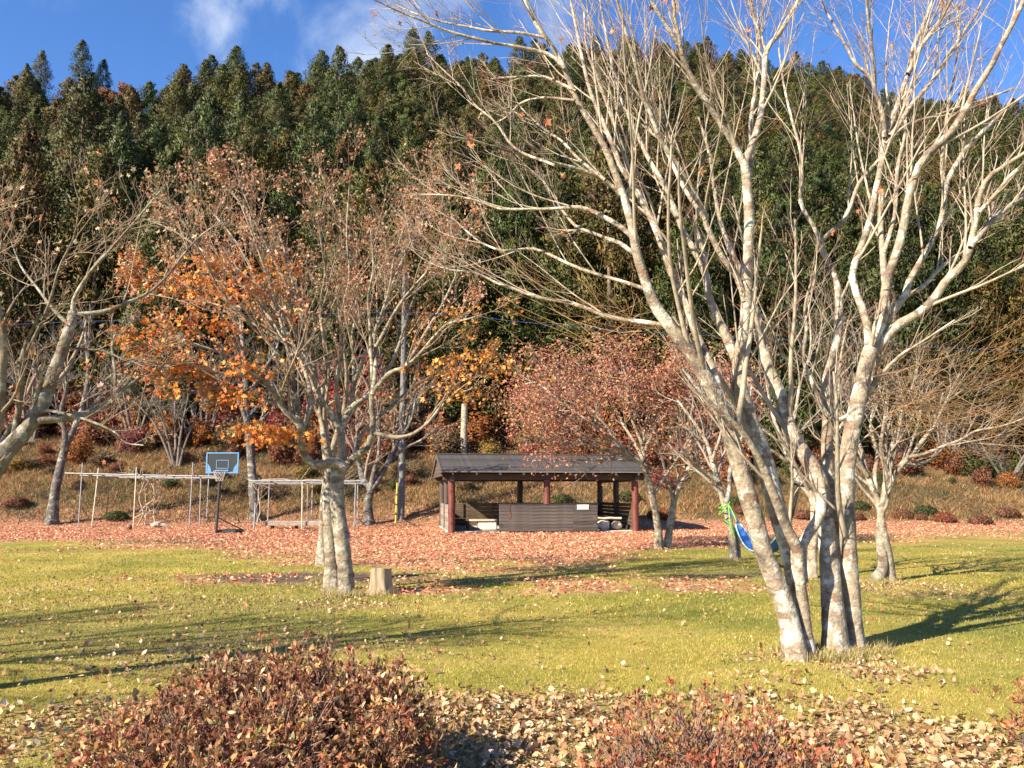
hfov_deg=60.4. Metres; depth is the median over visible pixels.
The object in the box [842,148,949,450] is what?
cedar tree
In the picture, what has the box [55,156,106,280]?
cedar tree
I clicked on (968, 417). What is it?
leafless tree
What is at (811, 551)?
bare tree
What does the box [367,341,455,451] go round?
leafless tree
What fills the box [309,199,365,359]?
cedar tree
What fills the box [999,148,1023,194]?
cedar tree
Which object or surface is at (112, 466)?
bank scrub
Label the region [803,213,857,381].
cedar tree
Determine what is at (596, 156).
cedar tree
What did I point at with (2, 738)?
fallen leaf
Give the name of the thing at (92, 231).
cedar tree
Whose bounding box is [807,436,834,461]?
autumn bush
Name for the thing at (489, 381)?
cedar tree
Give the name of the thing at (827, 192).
cedar tree
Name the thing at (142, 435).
autumn bush
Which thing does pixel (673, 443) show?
autumn bush
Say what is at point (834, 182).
cedar tree
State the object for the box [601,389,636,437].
autumn bush
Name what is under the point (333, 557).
maple tree
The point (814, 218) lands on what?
cedar tree
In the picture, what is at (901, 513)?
azalea
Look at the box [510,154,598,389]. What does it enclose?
cedar tree
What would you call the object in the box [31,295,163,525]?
dark trunk tree
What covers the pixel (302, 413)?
autumn bush
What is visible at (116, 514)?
azalea
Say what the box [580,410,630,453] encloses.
autumn bush
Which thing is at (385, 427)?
autumn bush
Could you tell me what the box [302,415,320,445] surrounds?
autumn bush
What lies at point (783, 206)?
cedar tree
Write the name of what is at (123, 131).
cedar tree
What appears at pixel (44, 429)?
autumn bush
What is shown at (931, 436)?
autumn bush
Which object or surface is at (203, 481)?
bank scrub
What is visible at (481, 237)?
cedar tree
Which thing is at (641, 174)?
cedar tree
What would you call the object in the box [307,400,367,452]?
autumn bush
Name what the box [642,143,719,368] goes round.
cedar tree
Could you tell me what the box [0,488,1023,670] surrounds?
leaf carpet
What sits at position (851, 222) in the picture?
cedar tree
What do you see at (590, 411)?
autumn bush
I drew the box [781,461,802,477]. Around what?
autumn bush
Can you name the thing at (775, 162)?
cedar tree
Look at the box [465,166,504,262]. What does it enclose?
cedar tree
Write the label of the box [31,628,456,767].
brown shrub
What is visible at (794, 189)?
cedar tree
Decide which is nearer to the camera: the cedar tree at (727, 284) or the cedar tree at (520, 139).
the cedar tree at (727, 284)
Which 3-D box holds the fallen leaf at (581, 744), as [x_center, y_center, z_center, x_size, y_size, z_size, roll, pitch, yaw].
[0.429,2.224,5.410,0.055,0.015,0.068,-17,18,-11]
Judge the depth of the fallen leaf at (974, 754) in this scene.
5.28 m
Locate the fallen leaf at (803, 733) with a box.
[800,729,806,738]
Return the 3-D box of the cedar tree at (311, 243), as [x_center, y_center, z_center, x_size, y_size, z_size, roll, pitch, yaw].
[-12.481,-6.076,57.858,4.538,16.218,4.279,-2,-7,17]
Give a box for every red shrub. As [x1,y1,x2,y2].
[568,669,896,767]
[986,676,1023,747]
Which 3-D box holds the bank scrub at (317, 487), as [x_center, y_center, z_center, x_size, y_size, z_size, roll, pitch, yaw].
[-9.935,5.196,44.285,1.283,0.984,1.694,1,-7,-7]
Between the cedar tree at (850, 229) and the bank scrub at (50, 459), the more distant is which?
the cedar tree at (850, 229)
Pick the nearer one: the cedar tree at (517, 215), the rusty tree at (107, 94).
the cedar tree at (517, 215)
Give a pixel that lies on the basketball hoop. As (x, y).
(220, 463)
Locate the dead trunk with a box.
[460,401,467,452]
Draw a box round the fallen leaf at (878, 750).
[875,745,883,756]
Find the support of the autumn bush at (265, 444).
on the hillside
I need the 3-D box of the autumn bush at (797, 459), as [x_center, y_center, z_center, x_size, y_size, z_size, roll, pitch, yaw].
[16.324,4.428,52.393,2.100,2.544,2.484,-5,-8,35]
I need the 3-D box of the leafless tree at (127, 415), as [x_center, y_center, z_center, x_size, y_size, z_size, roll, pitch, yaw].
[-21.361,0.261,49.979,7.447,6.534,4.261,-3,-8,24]
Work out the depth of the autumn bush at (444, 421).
52.13 m
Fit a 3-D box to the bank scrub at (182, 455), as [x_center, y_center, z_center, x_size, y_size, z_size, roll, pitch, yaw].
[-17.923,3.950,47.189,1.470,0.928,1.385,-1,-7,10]
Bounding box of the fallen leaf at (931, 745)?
[929,743,937,751]
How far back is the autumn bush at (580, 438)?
51.96 m
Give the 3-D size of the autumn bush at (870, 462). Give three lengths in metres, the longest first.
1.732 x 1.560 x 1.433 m
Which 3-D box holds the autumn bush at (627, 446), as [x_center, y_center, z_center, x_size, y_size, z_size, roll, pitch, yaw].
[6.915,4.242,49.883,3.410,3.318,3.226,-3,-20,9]
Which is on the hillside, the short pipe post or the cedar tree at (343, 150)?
the cedar tree at (343, 150)
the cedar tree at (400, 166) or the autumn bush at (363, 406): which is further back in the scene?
the cedar tree at (400, 166)
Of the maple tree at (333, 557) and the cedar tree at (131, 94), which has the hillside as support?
the cedar tree at (131, 94)
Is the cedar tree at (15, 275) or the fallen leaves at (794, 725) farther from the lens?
the cedar tree at (15, 275)
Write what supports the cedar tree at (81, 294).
on the hillside
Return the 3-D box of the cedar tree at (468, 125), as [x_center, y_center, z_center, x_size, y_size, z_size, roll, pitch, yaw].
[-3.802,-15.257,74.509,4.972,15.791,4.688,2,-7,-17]
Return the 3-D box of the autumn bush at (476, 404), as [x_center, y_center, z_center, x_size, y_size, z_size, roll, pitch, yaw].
[-1.107,1.997,54.095,5.399,4.871,3.904,5,-8,-34]
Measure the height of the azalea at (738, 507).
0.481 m
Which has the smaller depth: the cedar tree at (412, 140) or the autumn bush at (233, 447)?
the autumn bush at (233, 447)
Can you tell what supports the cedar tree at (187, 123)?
on the hillside
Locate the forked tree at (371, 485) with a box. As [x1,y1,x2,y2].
[318,365,464,525]
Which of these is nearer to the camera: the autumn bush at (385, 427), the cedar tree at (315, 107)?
the autumn bush at (385, 427)
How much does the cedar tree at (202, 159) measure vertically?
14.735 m
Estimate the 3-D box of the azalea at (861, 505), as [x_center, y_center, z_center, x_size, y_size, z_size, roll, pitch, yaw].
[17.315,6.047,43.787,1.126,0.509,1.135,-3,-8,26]
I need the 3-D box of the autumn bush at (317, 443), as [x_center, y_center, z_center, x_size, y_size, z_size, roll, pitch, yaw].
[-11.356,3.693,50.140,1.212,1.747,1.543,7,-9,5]
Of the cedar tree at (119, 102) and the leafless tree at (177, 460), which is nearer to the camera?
the leafless tree at (177, 460)
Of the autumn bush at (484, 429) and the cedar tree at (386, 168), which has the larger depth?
the cedar tree at (386, 168)
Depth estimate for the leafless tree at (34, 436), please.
50.27 m
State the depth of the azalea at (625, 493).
44.11 m
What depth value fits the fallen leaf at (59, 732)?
5.71 m
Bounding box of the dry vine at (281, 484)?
[242,460,368,524]
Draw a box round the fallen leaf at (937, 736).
[932,733,942,741]
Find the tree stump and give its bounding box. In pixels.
[367,566,393,594]
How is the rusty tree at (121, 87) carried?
on the hillside
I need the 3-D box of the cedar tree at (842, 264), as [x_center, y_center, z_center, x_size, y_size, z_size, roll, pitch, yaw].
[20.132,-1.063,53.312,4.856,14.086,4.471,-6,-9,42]
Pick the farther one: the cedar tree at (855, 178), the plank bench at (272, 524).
the cedar tree at (855, 178)
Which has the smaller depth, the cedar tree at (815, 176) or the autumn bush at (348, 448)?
the autumn bush at (348, 448)
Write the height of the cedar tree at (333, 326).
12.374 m
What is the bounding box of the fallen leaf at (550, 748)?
[546,746,556,751]
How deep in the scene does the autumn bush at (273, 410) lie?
53.05 m
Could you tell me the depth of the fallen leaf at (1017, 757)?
5.19 m
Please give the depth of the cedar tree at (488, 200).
61.41 m
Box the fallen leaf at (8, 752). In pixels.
[4,750,13,754]
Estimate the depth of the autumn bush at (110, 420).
51.41 m
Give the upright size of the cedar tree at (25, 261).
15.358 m
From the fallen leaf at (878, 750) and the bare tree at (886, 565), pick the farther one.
the bare tree at (886, 565)
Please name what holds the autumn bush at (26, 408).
on the hillside
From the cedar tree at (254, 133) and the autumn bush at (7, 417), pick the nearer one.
the autumn bush at (7, 417)
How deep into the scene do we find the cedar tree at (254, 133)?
68.21 m
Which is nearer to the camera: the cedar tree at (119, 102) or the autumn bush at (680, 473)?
the autumn bush at (680, 473)
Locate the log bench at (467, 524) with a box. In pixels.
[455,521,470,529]
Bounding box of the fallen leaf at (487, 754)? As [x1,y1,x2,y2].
[483,750,489,759]
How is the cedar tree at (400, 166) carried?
on the hillside
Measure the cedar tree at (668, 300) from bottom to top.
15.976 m
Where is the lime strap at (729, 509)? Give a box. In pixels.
[718,501,737,537]
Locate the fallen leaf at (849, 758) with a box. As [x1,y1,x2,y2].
[847,754,852,764]
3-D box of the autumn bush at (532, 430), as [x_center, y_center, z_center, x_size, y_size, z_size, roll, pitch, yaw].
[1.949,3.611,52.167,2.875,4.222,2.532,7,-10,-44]
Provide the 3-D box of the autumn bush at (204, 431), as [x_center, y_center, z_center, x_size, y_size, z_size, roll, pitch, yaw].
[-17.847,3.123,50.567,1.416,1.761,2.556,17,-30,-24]
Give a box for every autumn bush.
[1,403,14,436]
[2,403,46,437]
[11,376,72,433]
[16,356,49,383]
[36,442,54,453]
[38,412,52,437]
[50,366,79,429]
[55,421,71,435]
[56,378,105,419]
[56,409,89,437]
[57,416,117,445]
[58,431,106,465]
[81,393,135,429]
[96,418,118,440]
[98,406,125,441]
[105,397,156,429]
[113,434,142,453]
[114,424,132,442]
[117,387,169,430]
[117,422,159,452]
[140,435,159,450]
[149,409,188,447]
[149,410,192,446]
[162,349,226,420]
[181,450,192,463]
[182,416,205,448]
[190,420,214,447]
[193,407,256,433]
[198,413,229,445]
[207,413,255,454]
[222,390,242,413]
[224,440,245,458]
[234,422,271,450]
[250,413,296,445]
[256,404,301,420]
[266,420,309,466]
[273,365,331,415]
[292,443,321,465]
[300,377,363,417]
[300,392,332,420]
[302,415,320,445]
[306,434,321,450]
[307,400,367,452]
[337,431,363,456]
[348,371,421,426]
[353,427,377,446]
[359,437,376,462]
[360,401,425,451]
[360,431,408,463]
[390,464,407,478]
[398,433,414,453]
[407,415,429,452]
[420,381,454,429]
[423,415,452,451]
[424,419,459,453]
[427,427,473,453]
[446,421,460,438]
[453,378,522,442]
[455,409,502,448]
[467,397,513,438]
[472,394,509,429]
[478,437,508,453]
[478,442,501,453]
[495,427,521,448]
[513,430,546,452]
[516,387,549,435]
[519,437,557,453]
[519,443,536,453]
[522,411,565,450]
[541,428,572,453]
[544,414,597,453]
[570,392,616,433]
[571,447,586,453]
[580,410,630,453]
[592,432,614,453]
[597,386,645,442]
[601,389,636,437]
[603,428,661,469]
[622,426,665,450]
[634,442,662,471]
[634,449,659,475]
[641,384,695,440]
[651,470,676,490]
[656,436,700,467]
[657,435,683,469]
[664,385,718,443]
[671,469,685,479]
[680,431,711,465]
[716,383,774,431]
[716,433,751,464]
[717,458,750,485]
[739,419,788,468]
[753,446,780,470]
[774,441,798,466]
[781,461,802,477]
[799,449,834,470]
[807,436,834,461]
[856,453,874,471]
[862,417,893,444]
[867,442,893,460]
[871,459,882,473]
[877,471,895,485]
[888,441,918,468]
[893,452,922,476]
[917,439,956,469]
[919,419,952,447]
[936,416,975,450]
[941,453,970,477]
[948,443,1000,467]
[948,478,955,483]
[957,451,1003,480]
[970,466,994,487]
[978,426,1022,458]
[994,471,1022,489]
[1006,452,1023,473]
[1016,468,1023,479]
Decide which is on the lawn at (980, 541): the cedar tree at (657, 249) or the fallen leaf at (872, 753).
the fallen leaf at (872, 753)
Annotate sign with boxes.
[577,505,588,509]
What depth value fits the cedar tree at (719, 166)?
67.23 m
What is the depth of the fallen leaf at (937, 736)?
5.56 m
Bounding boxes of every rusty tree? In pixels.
[98,87,125,111]
[117,81,139,104]
[526,61,541,74]
[975,92,998,109]
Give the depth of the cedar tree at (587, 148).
61.20 m
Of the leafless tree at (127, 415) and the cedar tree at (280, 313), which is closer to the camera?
the leafless tree at (127, 415)
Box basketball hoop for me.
[206,452,243,533]
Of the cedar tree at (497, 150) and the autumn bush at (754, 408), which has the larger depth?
the cedar tree at (497, 150)
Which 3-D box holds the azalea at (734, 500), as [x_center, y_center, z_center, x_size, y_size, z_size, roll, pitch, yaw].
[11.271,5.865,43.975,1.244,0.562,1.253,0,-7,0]
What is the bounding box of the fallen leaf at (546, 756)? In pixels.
[543,754,549,761]
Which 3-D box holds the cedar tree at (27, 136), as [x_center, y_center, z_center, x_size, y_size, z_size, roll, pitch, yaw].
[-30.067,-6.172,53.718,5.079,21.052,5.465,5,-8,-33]
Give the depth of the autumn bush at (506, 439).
52.77 m
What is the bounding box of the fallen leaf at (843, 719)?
[841,714,845,722]
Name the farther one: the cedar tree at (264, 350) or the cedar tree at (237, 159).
the cedar tree at (237, 159)
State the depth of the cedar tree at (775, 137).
80.91 m
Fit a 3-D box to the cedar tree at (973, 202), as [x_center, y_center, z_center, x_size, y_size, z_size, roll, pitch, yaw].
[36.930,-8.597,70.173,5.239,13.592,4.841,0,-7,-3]
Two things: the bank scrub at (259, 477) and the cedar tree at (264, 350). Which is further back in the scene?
the cedar tree at (264, 350)
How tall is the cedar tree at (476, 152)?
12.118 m
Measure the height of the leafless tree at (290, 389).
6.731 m
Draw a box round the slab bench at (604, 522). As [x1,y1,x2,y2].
[594,517,621,529]
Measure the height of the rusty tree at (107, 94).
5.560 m
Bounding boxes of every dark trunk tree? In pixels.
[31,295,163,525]
[184,275,299,521]
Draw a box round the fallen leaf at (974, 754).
[972,749,975,758]
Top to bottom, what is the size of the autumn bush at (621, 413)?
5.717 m
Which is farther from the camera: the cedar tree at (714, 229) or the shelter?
the cedar tree at (714, 229)
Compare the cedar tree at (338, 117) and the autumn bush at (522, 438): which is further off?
the cedar tree at (338, 117)
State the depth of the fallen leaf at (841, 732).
5.71 m
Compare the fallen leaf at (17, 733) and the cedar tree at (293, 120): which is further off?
the cedar tree at (293, 120)
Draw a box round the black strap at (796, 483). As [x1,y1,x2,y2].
[792,481,803,518]
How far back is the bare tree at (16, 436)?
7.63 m
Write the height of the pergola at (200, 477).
2.846 m
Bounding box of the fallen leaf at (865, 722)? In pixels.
[862,719,870,724]
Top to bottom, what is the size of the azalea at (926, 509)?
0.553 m
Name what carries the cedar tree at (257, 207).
on the hillside
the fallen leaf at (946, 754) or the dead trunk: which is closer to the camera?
the fallen leaf at (946, 754)
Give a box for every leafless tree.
[6,340,83,441]
[77,335,184,434]
[122,381,218,465]
[123,309,277,443]
[250,332,355,444]
[301,340,389,449]
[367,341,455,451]
[910,364,1016,455]
[964,427,1023,476]
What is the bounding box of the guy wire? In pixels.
[395,347,401,522]
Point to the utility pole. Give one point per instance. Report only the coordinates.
(401, 493)
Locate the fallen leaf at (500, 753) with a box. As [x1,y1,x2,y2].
[497,747,504,758]
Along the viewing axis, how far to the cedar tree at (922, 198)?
59.71 m
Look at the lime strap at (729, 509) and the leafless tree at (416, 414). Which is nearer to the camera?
the lime strap at (729, 509)
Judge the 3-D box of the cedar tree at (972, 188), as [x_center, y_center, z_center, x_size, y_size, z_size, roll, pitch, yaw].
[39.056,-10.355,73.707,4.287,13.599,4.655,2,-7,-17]
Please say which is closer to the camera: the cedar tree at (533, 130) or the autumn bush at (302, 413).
the autumn bush at (302, 413)
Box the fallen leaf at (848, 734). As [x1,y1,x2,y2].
[845,731,851,741]
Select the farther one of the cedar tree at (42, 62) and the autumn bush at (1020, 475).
the cedar tree at (42, 62)
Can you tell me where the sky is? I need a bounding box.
[0,0,1023,112]
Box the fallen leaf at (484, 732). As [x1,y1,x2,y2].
[481,730,488,735]
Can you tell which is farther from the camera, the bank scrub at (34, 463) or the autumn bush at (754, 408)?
the autumn bush at (754, 408)
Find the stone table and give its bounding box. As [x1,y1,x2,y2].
[469,519,497,529]
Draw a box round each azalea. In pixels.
[0,495,30,507]
[103,510,128,520]
[552,493,572,502]
[619,491,640,500]
[646,508,668,518]
[729,496,740,504]
[733,505,743,513]
[793,509,809,518]
[855,501,871,509]
[855,512,866,519]
[888,509,914,518]
[912,514,928,519]
[913,505,937,514]
[931,512,956,521]
[967,514,994,524]
[994,507,1020,517]
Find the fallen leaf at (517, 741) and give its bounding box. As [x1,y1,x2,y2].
[512,739,520,747]
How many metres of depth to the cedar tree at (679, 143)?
67.12 m
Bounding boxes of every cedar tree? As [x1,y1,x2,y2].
[0,117,63,411]
[0,121,7,159]
[0,136,31,254]
[0,160,46,397]
[0,161,26,335]
[0,185,71,359]
[3,188,44,302]
[4,180,38,324]
[15,63,34,113]
[16,226,115,384]
[18,135,62,263]
[23,143,148,405]
[31,50,54,102]
[39,74,121,301]
[48,105,80,209]
[48,159,75,229]
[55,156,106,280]
[63,162,134,323]
[63,197,108,342]
[67,40,94,93]
[71,120,104,189]
[83,111,147,369]
[92,59,114,105]
[93,94,140,321]
[100,182,219,416]
[105,193,156,334]
[110,85,147,139]
[114,143,221,375]
[118,138,160,226]
[121,222,185,393]
[125,121,170,212]
[128,112,154,190]
[148,138,165,192]
[149,75,194,149]
[151,162,187,310]
[163,115,213,312]
[167,113,206,146]
[171,90,248,358]
[179,111,200,163]
[179,146,249,367]
[189,131,215,223]
[196,97,212,139]
[210,89,267,239]
[211,176,264,333]
[223,152,257,278]
[226,111,282,272]
[237,215,279,356]
[238,220,302,415]
[243,104,269,173]
[244,245,312,384]
[245,134,275,210]
[246,189,298,314]
[251,179,315,367]
[253,128,309,236]
[264,81,292,177]
[264,121,295,215]
[265,103,301,163]
[276,100,344,242]
[287,245,378,402]
[288,214,318,288]
[290,132,330,237]
[292,174,351,370]
[293,188,329,289]
[295,237,393,410]
[301,121,342,198]
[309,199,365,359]
[321,165,376,284]
[323,158,410,387]
[326,118,365,206]
[326,134,358,213]
[328,109,356,165]
[334,94,377,167]
[350,194,393,347]
[356,199,476,422]
[360,167,403,236]
[361,147,379,176]
[362,114,393,199]
[372,196,446,396]
[381,122,438,257]
[381,157,400,190]
[395,133,415,210]
[399,176,501,425]
[400,109,449,199]
[400,114,436,203]
[417,109,474,332]
[427,116,474,189]
[435,193,517,339]
[439,186,522,355]
[440,261,511,391]
[448,114,489,184]
[452,149,532,361]
[458,98,486,160]
[460,237,570,431]
[465,138,486,160]
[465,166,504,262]
[475,174,556,391]
[478,120,507,165]
[480,132,499,172]
[481,142,514,184]
[498,113,547,286]
[507,108,540,230]
[510,125,544,198]
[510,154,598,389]
[521,203,619,413]
[528,243,617,393]
[529,179,569,345]
[535,129,567,221]
[538,144,579,263]
[547,102,575,172]
[552,116,664,419]
[561,105,586,164]
[561,134,637,377]
[570,129,593,226]
[577,194,648,380]
[579,152,619,288]
[604,162,675,372]
[627,136,720,364]
[633,125,657,205]
[635,220,734,438]
[636,162,651,273]
[636,201,680,312]
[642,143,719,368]
[649,127,701,253]
[673,202,748,435]
[678,107,729,204]
[692,151,741,317]
[700,234,757,370]
[718,193,743,334]
[723,162,740,207]
[724,200,821,412]
[725,142,793,338]
[725,145,756,194]
[732,178,786,361]
[737,192,854,451]
[760,181,817,390]
[765,118,829,352]
[765,131,796,175]
[765,150,785,181]
[778,139,820,209]
[790,167,858,374]
[791,214,848,412]
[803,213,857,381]
[806,254,886,451]
[809,173,842,216]
[822,163,838,181]
[828,122,905,380]
[831,179,843,200]
[832,187,870,374]
[835,147,855,188]
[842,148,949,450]
[845,200,911,387]
[847,164,863,187]
[852,171,908,411]
[888,201,991,451]
[891,173,930,324]
[899,192,964,416]
[905,200,1018,432]
[911,183,954,315]
[915,179,929,199]
[919,160,953,199]
[929,159,968,203]
[929,181,962,277]
[939,213,995,390]
[940,261,1023,451]
[949,162,978,195]
[962,194,974,222]
[965,181,1022,389]
[967,183,984,197]
[974,179,1023,391]
[981,275,1023,459]
[982,196,1023,428]
[988,200,1023,335]
[995,158,1020,193]
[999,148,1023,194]
[999,225,1023,399]
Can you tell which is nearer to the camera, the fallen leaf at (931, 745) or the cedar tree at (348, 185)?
the fallen leaf at (931, 745)
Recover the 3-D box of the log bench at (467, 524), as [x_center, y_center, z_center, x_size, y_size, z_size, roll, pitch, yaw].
[-2.050,5.618,34.777,0.800,0.405,0.300,1,-7,-12]
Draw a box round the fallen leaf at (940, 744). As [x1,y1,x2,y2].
[936,742,944,746]
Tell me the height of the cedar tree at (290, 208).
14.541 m
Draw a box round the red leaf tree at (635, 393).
[492,320,781,549]
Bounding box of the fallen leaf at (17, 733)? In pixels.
[15,730,22,738]
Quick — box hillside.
[0,263,1023,527]
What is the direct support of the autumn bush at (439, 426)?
on the hillside
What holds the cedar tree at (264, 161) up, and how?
on the hillside
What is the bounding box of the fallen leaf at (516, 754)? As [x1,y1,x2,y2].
[511,752,519,757]
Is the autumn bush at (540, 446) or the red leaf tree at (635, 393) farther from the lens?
the autumn bush at (540, 446)
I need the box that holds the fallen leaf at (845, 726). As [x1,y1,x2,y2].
[840,723,849,732]
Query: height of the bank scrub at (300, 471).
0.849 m
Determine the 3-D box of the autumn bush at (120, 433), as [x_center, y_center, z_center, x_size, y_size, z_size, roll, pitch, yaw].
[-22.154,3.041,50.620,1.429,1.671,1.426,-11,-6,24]
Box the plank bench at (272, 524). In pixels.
[265,521,318,528]
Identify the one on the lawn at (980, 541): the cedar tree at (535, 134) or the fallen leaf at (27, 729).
the fallen leaf at (27, 729)
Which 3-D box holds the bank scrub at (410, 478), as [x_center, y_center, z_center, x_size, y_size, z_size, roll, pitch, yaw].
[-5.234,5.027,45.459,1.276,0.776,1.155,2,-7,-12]
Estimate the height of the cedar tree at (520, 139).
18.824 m
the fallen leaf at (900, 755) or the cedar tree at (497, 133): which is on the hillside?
the cedar tree at (497, 133)
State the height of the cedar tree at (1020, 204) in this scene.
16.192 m
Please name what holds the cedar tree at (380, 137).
on the hillside
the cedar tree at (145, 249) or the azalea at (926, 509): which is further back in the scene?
the cedar tree at (145, 249)
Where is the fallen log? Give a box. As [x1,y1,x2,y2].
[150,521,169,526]
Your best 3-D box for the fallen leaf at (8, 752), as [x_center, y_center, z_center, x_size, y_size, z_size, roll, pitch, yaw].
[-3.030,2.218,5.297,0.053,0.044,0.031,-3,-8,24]
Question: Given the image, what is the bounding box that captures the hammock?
[727,506,778,552]
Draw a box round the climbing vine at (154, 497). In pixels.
[114,455,168,525]
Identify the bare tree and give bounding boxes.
[0,146,275,479]
[340,0,1023,661]
[643,341,775,560]
[705,264,898,577]
[781,302,1023,581]
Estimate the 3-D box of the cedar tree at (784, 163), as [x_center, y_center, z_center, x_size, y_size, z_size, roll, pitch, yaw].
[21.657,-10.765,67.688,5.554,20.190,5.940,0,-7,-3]
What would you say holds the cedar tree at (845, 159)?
on the hillside
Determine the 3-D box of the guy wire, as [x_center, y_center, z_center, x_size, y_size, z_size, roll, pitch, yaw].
[-5.203,1.032,40.850,0.092,10.722,0.661,-2,-7,14]
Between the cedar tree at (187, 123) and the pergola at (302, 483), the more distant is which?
the cedar tree at (187, 123)
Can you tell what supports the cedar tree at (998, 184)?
on the hillside
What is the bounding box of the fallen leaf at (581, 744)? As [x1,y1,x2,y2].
[578,742,585,747]
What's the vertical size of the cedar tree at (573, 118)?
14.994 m
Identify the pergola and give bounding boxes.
[65,462,218,527]
[249,480,364,528]
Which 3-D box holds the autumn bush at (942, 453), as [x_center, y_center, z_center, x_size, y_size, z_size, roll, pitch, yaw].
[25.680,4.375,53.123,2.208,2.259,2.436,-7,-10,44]
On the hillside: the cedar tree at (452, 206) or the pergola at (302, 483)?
the cedar tree at (452, 206)
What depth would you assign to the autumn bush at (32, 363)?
54.02 m
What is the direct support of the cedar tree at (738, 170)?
on the hillside
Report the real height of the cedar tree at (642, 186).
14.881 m
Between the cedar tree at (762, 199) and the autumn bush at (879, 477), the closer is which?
the autumn bush at (879, 477)
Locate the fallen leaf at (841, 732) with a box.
[838,730,844,735]
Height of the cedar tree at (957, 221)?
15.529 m
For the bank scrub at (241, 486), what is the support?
on the hillside
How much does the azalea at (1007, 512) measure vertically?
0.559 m
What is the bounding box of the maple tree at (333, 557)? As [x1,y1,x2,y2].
[81,123,553,593]
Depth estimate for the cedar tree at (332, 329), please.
54.12 m
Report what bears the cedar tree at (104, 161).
on the hillside
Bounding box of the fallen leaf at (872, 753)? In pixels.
[870,749,874,758]
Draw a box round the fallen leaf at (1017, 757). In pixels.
[1009,755,1021,761]
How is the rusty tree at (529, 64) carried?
on the hillside
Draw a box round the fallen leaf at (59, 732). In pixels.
[55,730,64,734]
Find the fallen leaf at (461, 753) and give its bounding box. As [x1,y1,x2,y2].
[455,750,464,756]
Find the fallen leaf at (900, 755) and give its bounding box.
[895,752,906,762]
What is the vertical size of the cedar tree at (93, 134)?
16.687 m
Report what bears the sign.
attached to the shelter
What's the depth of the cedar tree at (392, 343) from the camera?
52.98 m
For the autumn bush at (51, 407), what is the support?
on the hillside
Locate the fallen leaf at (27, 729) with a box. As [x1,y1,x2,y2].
[22,727,30,732]
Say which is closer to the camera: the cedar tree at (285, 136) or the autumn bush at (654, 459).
the autumn bush at (654, 459)
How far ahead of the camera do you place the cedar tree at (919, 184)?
74.34 m
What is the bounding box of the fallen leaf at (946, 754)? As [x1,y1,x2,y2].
[940,752,949,758]
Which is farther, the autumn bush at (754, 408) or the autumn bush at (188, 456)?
the autumn bush at (754, 408)
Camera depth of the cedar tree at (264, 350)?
54.84 m
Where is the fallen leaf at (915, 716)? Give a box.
[912,713,921,721]
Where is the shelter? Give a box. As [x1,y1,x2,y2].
[432,453,650,532]
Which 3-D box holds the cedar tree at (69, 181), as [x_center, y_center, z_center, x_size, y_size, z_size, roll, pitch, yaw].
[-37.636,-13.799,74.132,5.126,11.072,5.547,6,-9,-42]
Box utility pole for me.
[398,272,406,520]
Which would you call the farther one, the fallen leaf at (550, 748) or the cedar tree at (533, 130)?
the cedar tree at (533, 130)
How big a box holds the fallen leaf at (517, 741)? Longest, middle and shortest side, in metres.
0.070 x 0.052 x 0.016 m
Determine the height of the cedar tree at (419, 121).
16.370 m
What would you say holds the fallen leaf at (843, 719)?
on the lawn at (980, 541)
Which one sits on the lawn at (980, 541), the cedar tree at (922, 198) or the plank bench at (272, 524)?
the plank bench at (272, 524)
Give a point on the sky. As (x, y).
(140, 41)
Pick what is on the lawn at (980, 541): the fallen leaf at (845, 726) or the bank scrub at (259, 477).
the fallen leaf at (845, 726)
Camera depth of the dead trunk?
49.43 m
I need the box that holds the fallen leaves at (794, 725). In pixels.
[0,573,1023,767]
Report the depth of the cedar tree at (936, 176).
76.75 m
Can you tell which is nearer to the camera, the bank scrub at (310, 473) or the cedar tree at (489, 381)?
the bank scrub at (310, 473)
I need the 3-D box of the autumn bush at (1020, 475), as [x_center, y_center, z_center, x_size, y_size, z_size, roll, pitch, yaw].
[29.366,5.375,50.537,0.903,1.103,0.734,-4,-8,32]
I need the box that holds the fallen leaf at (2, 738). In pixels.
[0,736,7,743]
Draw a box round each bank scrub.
[6,456,32,471]
[18,457,40,468]
[37,453,57,466]
[44,466,54,474]
[69,482,84,489]
[70,479,85,483]
[86,452,113,467]
[106,461,131,475]
[123,464,146,480]
[148,469,157,474]
[160,479,180,487]
[166,450,193,463]
[193,473,215,485]
[200,464,223,476]
[216,486,232,494]
[236,482,247,491]
[240,472,261,483]
[244,484,279,498]
[274,488,288,495]
[294,467,315,477]
[297,465,322,478]
[301,478,322,493]
[346,470,367,481]
[351,459,381,475]
[388,479,396,490]
[405,474,421,485]
[406,465,427,477]
[456,481,477,489]
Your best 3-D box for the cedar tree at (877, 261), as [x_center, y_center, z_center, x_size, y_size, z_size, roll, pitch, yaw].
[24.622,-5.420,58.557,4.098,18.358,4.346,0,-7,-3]
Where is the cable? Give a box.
[31,312,1023,350]
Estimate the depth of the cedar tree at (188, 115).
76.63 m
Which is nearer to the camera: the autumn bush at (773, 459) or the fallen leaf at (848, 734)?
the fallen leaf at (848, 734)
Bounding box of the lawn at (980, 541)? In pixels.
[0,525,1023,767]
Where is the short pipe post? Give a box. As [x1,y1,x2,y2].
[253,503,255,528]

